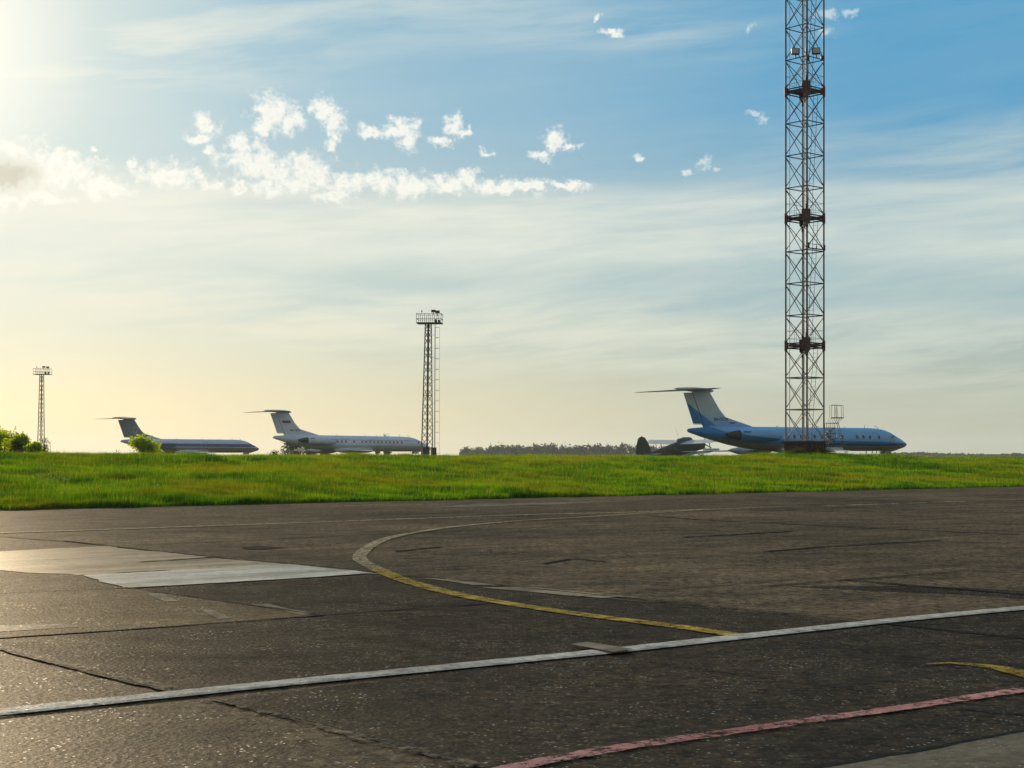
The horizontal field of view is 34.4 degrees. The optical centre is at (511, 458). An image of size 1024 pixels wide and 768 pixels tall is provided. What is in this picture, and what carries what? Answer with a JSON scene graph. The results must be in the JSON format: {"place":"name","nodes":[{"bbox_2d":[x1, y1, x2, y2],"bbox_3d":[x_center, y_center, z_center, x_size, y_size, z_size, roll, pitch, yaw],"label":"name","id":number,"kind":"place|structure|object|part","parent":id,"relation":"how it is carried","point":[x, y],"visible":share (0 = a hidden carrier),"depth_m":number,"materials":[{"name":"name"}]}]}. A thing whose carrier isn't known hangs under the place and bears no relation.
{"place":"outdoors","nodes":[
{"label":"outdoors","id":0,"kind":"place"},
{"bbox_2d":[0,449,1023,510],"bbox_3d":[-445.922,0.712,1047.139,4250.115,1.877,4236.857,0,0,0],"label":"ground","id":1,"kind":"structure","parent":0,"point":[383,501],"depth_m":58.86,"materials":[{"name":"green plant"}]},
{"bbox_2d":[0,426,16,452],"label":"bush","id":2,"kind":"object","parent":1,"relation":"on","point":[4,434],"visible":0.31,"depth_m":103.41,"materials":[{"name":"green plant"}]},
{"bbox_2d":[1,431,31,452],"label":"bush","id":3,"kind":"object","parent":1,"relation":"on","point":[16,443],"visible":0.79,"depth_m":98.69,"materials":[{"name":"green plant"}]},
{"bbox_2d":[23,441,43,452],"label":"bush","id":4,"kind":"object","parent":1,"relation":"on","point":[34,446],"visible":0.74,"depth_m":95.74,"materials":[{"name":"green plant"}]},
{"bbox_2d":[33,366,51,443],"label":"floodlight tower","id":5,"kind":"structure","parent":1,"relation":"on","point":[41,399],"depth_m":371.81,"materials":[{"name":"metal"}]},
{"bbox_2d":[41,438,50,451],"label":"sapling","id":6,"kind":"object","parent":1,"relation":"on","point":[45,448],"visible":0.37,"depth_m":97.94,"materials":[{"name":"green plant"}]},
{"bbox_2d":[127,433,163,453],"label":"bush","id":7,"kind":"object","parent":1,"relation":"on","point":[141,443],"visible":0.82,"depth_m":117.80,"materials":[{"name":"green plant"}]},
{"bbox_2d":[106,417,258,454],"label":"jet airliner","id":8,"kind":"object","parent":1,"relation":"on","point":[129,426],"visible":0.78,"depth_m":354.38,"materials":[{"name":"metal"}]},
{"bbox_2d":[280,442,307,454],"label":"bush","id":9,"kind":"object","parent":1,"relation":"on","point":[289,447],"visible":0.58,"depth_m":399.47,"materials":[{"name":"green plant"}]},
{"bbox_2d":[304,447,317,454],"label":"tree","id":10,"kind":"object","parent":1,"relation":"on","point":[309,452],"visible":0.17,"depth_m":418.70,"materials":[{"name":"green plant"}]},
{"bbox_2d":[243,410,429,454],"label":"jet airliner","id":11,"kind":"object","parent":1,"relation":"on","point":[289,428],"visible":0.94,"depth_m":307.59,"materials":[{"name":"grey paint"}]},
{"bbox_2d":[383,433,391,454],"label":"tree","id":12,"kind":"object","parent":1,"relation":"on","point":[387,452],"visible":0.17,"depth_m":459.49,"materials":[{"name":"green plant"}]},
{"bbox_2d":[422,448,429,455],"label":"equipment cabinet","id":13,"kind":"object","parent":1,"relation":"on","point":[426,451],"visible":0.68,"depth_m":228.69,"materials":[{"name":"metal"}]},
{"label":"door","id":14,"kind":"part","parent":13,"relation":"part of","materials":[{"name":"grey metal"}]},
{"bbox_2d":[416,310,442,453],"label":"floodlight tower","id":15,"kind":"structure","parent":1,"relation":"on","point":[428,340],"depth_m":230.82,"materials":[{"name":"metal"}]},
{"bbox_2d":[431,448,435,455],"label":"equipment cabinet","id":16,"kind":"object","parent":1,"relation":"on","point":[433,450],"visible":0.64,"depth_m":229.15,"materials":[{"name":"metal"}]},
{"bbox_2d":[33,453,1005,492],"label":"wildflowers","id":17,"kind":"object","parent":1,"relation":"on","point":[304,488],"visible":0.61,"depth_m":65.75,"materials":[{"name":"yellow plant"}]},
{"bbox_2d":[459,442,694,455],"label":"woodland","id":18,"kind":"object","parent":1,"relation":"on","point":[537,449],"visible":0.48,"depth_m":1137.49,"materials":[{"name":"green plant"}]},
{"bbox_2d":[632,428,715,455],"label":"biplane","id":19,"kind":"object","parent":1,"relation":"on","point":[679,446],"visible":0.81,"depth_m":257.26,"materials":[{"name":"green paint"}]},
{"bbox_2d":[634,387,906,454],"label":"jet airliner","id":20,"kind":"object","parent":1,"relation":"on","point":[706,413],"visible":0.88,"depth_m":195.83,"materials":[{"name":"metal"}]},
{"bbox_2d":[786,447,811,454],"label":"bush","id":21,"kind":"object","parent":1,"relation":"on","point":[801,450],"visible":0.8,"depth_m":125.31,"materials":[{"name":"green plant"}]},
{"bbox_2d":[782,0,826,453],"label":"lattice mast","id":22,"kind":"object","parent":1,"relation":"on","point":[804,345],"visible":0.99,"depth_m":127.85,"materials":[{"name":"grey metal"}]},
{"bbox_2d":[811,446,834,452],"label":"bush","id":23,"kind":"object","parent":1,"relation":"on","point":[821,449],"visible":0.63,"depth_m":126.48,"materials":[{"name":"green plant"}]},
{"bbox_2d":[825,405,846,453],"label":"maintenance steps","id":24,"kind":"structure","parent":1,"relation":"on","point":[828,437],"depth_m":191.47,"materials":[{"name":"metal"}]},
{"bbox_2d":[888,452,1023,456],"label":"woodland","id":25,"kind":"object","parent":1,"relation":"on","point":[927,454],"visible":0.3,"depth_m":1682.91,"materials":[{"name":"green plant"}]},
{"bbox_2d":[0,486,1023,767],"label":"pavement","id":26,"kind":"structure","parent":0,"point":[638,548],"depth_m":26.23,"materials":[{"name":"grey asphalt"}]},
{"bbox_2d":[3,536,97,543],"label":"pavement joint","id":27,"kind":"object","parent":26,"relation":"on","point":[46,539],"visible":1,"depth_m":32.26,"materials":[{"name":"black asphalt"}]},
{"bbox_2d":[1,648,174,690],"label":"pavement joint","id":28,"kind":"object","parent":26,"relation":"on","point":[99,674],"visible":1,"depth_m":12.16,"materials":[{"name":"black asphalt"}]},
{"bbox_2d":[0,546,284,574],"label":"concrete slab","id":29,"kind":"structure","parent":26,"relation":"on","point":[93,560],"depth_m":25.63,"materials":[{"name":"grey concrete"}]},
{"bbox_2d":[141,556,219,561],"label":"pavement joint","id":30,"kind":"object","parent":29,"relation":"on","point":[180,559],"visible":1,"depth_m":26.02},
{"bbox_2d":[0,588,312,637],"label":"asphalt slab","id":31,"kind":"structure","parent":26,"relation":"on","point":[97,610],"depth_m":17.22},
{"bbox_2d":[0,624,77,631],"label":"concrete patch","id":32,"kind":"object","parent":31,"relation":"on","point":[23,627],"visible":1,"depth_m":15.65,"materials":[{"name":"grey concrete"}]},
{"bbox_2d":[147,593,176,601],"bbox_3d":[-4.019,1.588,18.973,0.190,0.001,1.247,0,0,-21],"label":"concrete patch","id":33,"kind":"object","parent":31,"relation":"on","point":[164,597],"visible":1,"depth_m":18.91,"materials":[{"name":"grey concrete"}]},
{"bbox_2d":[201,609,229,618],"bbox_3d":[-3.041,1.588,16.914,0.141,0.001,1.104,0,0,-21],"label":"concrete patch","id":34,"kind":"object","parent":31,"relation":"on","point":[215,614],"visible":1,"depth_m":16.85,"materials":[{"name":"grey concrete"}]},
{"bbox_2d":[123,587,321,614],"bbox_3d":[-3.356,1.587,18.624,0.115,0.001,4.563,0,0,-38],"label":"pavement joint","id":35,"kind":"object","parent":26,"relation":"on","point":[225,601],"visible":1,"depth_m":18.37,"materials":[{"name":"black asphalt"}]},
{"bbox_2d":[73,541,374,571],"bbox_3d":[-5.308,1.587,27.488,0.258,0.001,11.255,0,0,-37],"label":"pavement joint","id":36,"kind":"object","parent":26,"relation":"on","point":[232,558],"visible":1,"depth_m":26.28,"materials":[{"name":"grey concrete"}]},
{"bbox_2d":[84,564,377,586],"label":"concrete slab","id":37,"kind":"structure","parent":26,"relation":"on","point":[207,575],"depth_m":22.70,"materials":[{"name":"grey concrete"}]},
{"bbox_2d":[12,566,496,592],"bbox_3d":[-3.164,1.587,21.777,8.082,0.001,0.310,0,0,-40],"label":"pavement joint","id":38,"kind":"object","parent":26,"relation":"on","point":[242,581],"visible":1,"depth_m":21.36,"materials":[{"name":"grey concrete"}]},
{"bbox_2d":[242,546,283,548],"bbox_3d":[-4.485,1.592,29.605,0.765,0.001,1.004,0,0,21],"label":"asphalt patch","id":39,"kind":"object","parent":26,"relation":"on","point":[260,547],"visible":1,"depth_m":29.63,"materials":[{"name":"grey asphalt"}]},
{"bbox_2d":[0,596,580,637],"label":"pavement joint","id":40,"kind":"object","parent":26,"relation":"on","point":[277,618],"visible":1,"depth_m":16.31,"materials":[{"name":"black asphalt"}]},
{"bbox_2d":[157,528,479,543],"bbox_3d":[-3.761,1.587,33.996,0.378,0.001,9.382,0,0,42],"label":"pavement joint","id":41,"kind":"object","parent":26,"relation":"on","point":[316,536],"visible":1,"depth_m":33.71,"materials":[{"name":"black asphalt"}]},
{"bbox_2d":[201,699,490,766],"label":"crumbled edge","id":42,"kind":"object","parent":26,"relation":"on","point":[466,761],"visible":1,"depth_m":9.14,"materials":[{"name":"grey asphalt"}]},
{"bbox_2d":[0,509,698,532],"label":"painted line","id":43,"kind":"object","parent":26,"relation":"on","point":[309,522],"visible":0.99,"depth_m":41.08,"materials":[{"name":"beige paint"}]},
{"bbox_2d":[210,698,488,767],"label":"pavement joint","id":44,"kind":"object","parent":26,"relation":"on","point":[365,735],"visible":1,"depth_m":9.65,"materials":[{"name":"black asphalt"}]},
{"bbox_2d":[143,575,573,615],"bbox_3d":[-1.889,1.596,19.816,3.930,0.001,4.606,0,0,-39],"label":"asphalt patch","id":45,"kind":"object","parent":26,"relation":"on","point":[349,594],"visible":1,"depth_m":19.57,"materials":[{"name":"grey asphalt"}]},
{"bbox_2d":[253,604,308,614],"bbox_3d":[-2.414,1.588,17.481,0.192,0.001,1.451,0,0,-30],"label":"concrete patch","id":46,"kind":"object","parent":45,"relation":"on","point":[275,606],"visible":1,"depth_m":17.52,"materials":[{"name":"grey concrete"}]},
{"bbox_2d":[397,546,442,550],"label":"pavement joint","id":47,"kind":"object","parent":26,"relation":"on","point":[419,548],"visible":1,"depth_m":29.21,"materials":[{"name":"black asphalt"}]},
{"bbox_2d":[0,597,849,690],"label":"asphalt patch","id":48,"kind":"object","parent":26,"relation":"on","point":[190,657],"visible":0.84,"depth_m":14.59,"materials":[{"name":"grey asphalt"}]},
{"bbox_2d":[0,646,176,690],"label":"crumbled edge","id":49,"kind":"object","parent":48,"relation":"on","point":[137,680],"visible":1,"depth_m":12.20,"materials":[{"name":"grey asphalt"}]},
{"bbox_2d":[427,578,494,584],"bbox_3d":[-0.628,1.589,21.360,0.323,0.001,1.732,0,0,-30],"label":"concrete patch","id":50,"kind":"object","parent":26,"relation":"on","point":[465,582],"visible":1,"depth_m":21.39,"materials":[{"name":"grey concrete"}]},
{"bbox_2d":[0,606,1023,714],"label":"painted line","id":51,"kind":"object","parent":26,"relation":"on","point":[138,697],"visible":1,"depth_m":12.53,"materials":[{"name":"white paint"}]},
{"bbox_2d":[427,501,613,507],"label":"concrete patch","id":52,"kind":"object","parent":26,"relation":"on","point":[505,504],"visible":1,"depth_m":58.71,"materials":[{"name":"grey concrete"}]},
{"bbox_2d":[483,587,625,597],"bbox_3d":[0.521,1.589,19.787,0.553,0.001,2.154,0,0,-41],"label":"concrete patch","id":53,"kind":"object","parent":26,"relation":"on","point":[551,591],"visible":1,"depth_m":19.78,"materials":[{"name":"grey concrete"}]},
{"bbox_2d":[352,507,760,568],"bbox_3d":[1.386,1.582,39.831,4.563,0.001,32.705,0,0,19],"label":"painted line","id":54,"kind":"object","parent":26,"relation":"on","point":[368,550],"visible":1,"depth_m":31.58,"materials":[{"name":"beige paint"}]},
{"bbox_2d":[371,569,743,634],"bbox_3d":[-0.240,1.584,19.190,0.862,0.001,9.716,0,0,-24],"label":"painted line","id":55,"kind":"object","parent":26,"relation":"on","point":[389,574],"visible":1,"depth_m":17.71,"materials":[{"name":"yellow paint"}]},
{"bbox_2d":[545,558,600,562],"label":"pavement joint","id":56,"kind":"object","parent":26,"relation":"on","point":[568,559],"visible":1,"depth_m":25.77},
{"bbox_2d":[573,642,630,651],"bbox_3d":[0.730,1.560,13.722,0.260,0.001,0.692,0,0,-34],"label":"concrete patch","id":57,"kind":"object","parent":26,"relation":"on","point":[601,646],"visible":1,"depth_m":13.73,"materials":[{"name":"grey concrete"}]},
{"bbox_2d":[217,611,1023,767],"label":"asphalt patch","id":58,"kind":"object","parent":26,"relation":"on","point":[496,716],"visible":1,"depth_m":10.87,"materials":[{"name":"black asphalt"}]},
{"bbox_2d":[492,687,1023,767],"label":"painted line","id":59,"kind":"object","parent":58,"relation":"on","point":[579,753],"visible":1,"depth_m":9.66,"materials":[{"name":"red paint"}]},
{"bbox_2d":[926,662,1023,675],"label":"painted line","id":60,"kind":"object","parent":58,"relation":"on","point":[1001,668],"visible":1,"depth_m":12.47,"materials":[{"name":"yellow paint"}]},
{"bbox_2d":[588,579,790,595],"bbox_3d":[2.342,1.587,20.494,3.993,0.001,0.054,0,0,-43],"label":"pavement joint","id":61,"kind":"object","parent":26,"relation":"on","point":[689,587],"visible":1,"depth_m":20.21,"materials":[{"name":"black asphalt"}]},
{"bbox_2d":[372,572,1022,637],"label":"pavement joint","id":62,"kind":"object","parent":26,"relation":"on","point":[723,607],"visible":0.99,"depth_m":17.63,"materials":[{"name":"black asphalt"}]},
{"bbox_2d":[686,531,790,536],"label":"pavement joint","id":63,"kind":"object","parent":26,"relation":"on","point":[737,534],"visible":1,"depth_m":34.83,"materials":[{"name":"black asphalt"}]},
{"bbox_2d":[647,515,1002,533],"bbox_3d":[6.881,1.587,40.346,0.803,0.001,13.569,0,0,-31],"label":"pavement joint","id":64,"kind":"object","parent":26,"relation":"on","point":[822,525],"visible":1,"depth_m":39.26,"materials":[{"name":"black asphalt"}]},
{"bbox_2d":[769,540,937,550],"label":"pavement joint","id":65,"kind":"object","parent":26,"relation":"on","point":[844,545],"visible":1,"depth_m":30.22,"materials":[{"name":"black asphalt"}]},
{"bbox_2d":[767,571,960,585],"bbox_3d":[4.745,1.587,21.988,4.067,0.001,0.100,0,0,-40],"label":"pavement joint","id":66,"kind":"object","parent":26,"relation":"on","point":[858,578],"visible":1,"depth_m":21.90,"materials":[{"name":"black asphalt"}]},
{"bbox_2d":[790,586,1023,598],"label":"asphalt patch","id":67,"kind":"object","parent":26,"relation":"on","point":[950,590],"visible":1,"depth_m":20.02,"materials":[{"name":"grey asphalt"}]},
{"bbox_2d":[803,729,1023,767],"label":"pavement joint","id":68,"kind":"object","parent":26,"relation":"on","point":[883,755],"visible":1,"depth_m":8.93,"materials":[{"name":"black asphalt"}]},
{"bbox_2d":[822,731,1023,767],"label":"concrete slab","id":69,"kind":"structure","parent":26,"relation":"on","point":[1004,751],"depth_m":8.80,"materials":[{"name":"grey concrete"}]},
{"bbox_2d":[841,579,1020,593],"bbox_3d":[5.166,1.587,20.559,0.125,0.001,2.896,0,0,-35],"label":"pavement joint","id":70,"kind":"object","parent":26,"relation":"on","point":[932,586],"visible":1,"depth_m":20.53,"materials":[{"name":"black asphalt"}]},
{"bbox_2d":[0,0,1023,455],"label":"sky","id":71,"kind":"structure","parent":0,"point":[213,212],"materials":[{"name":"blue"}]}
]}

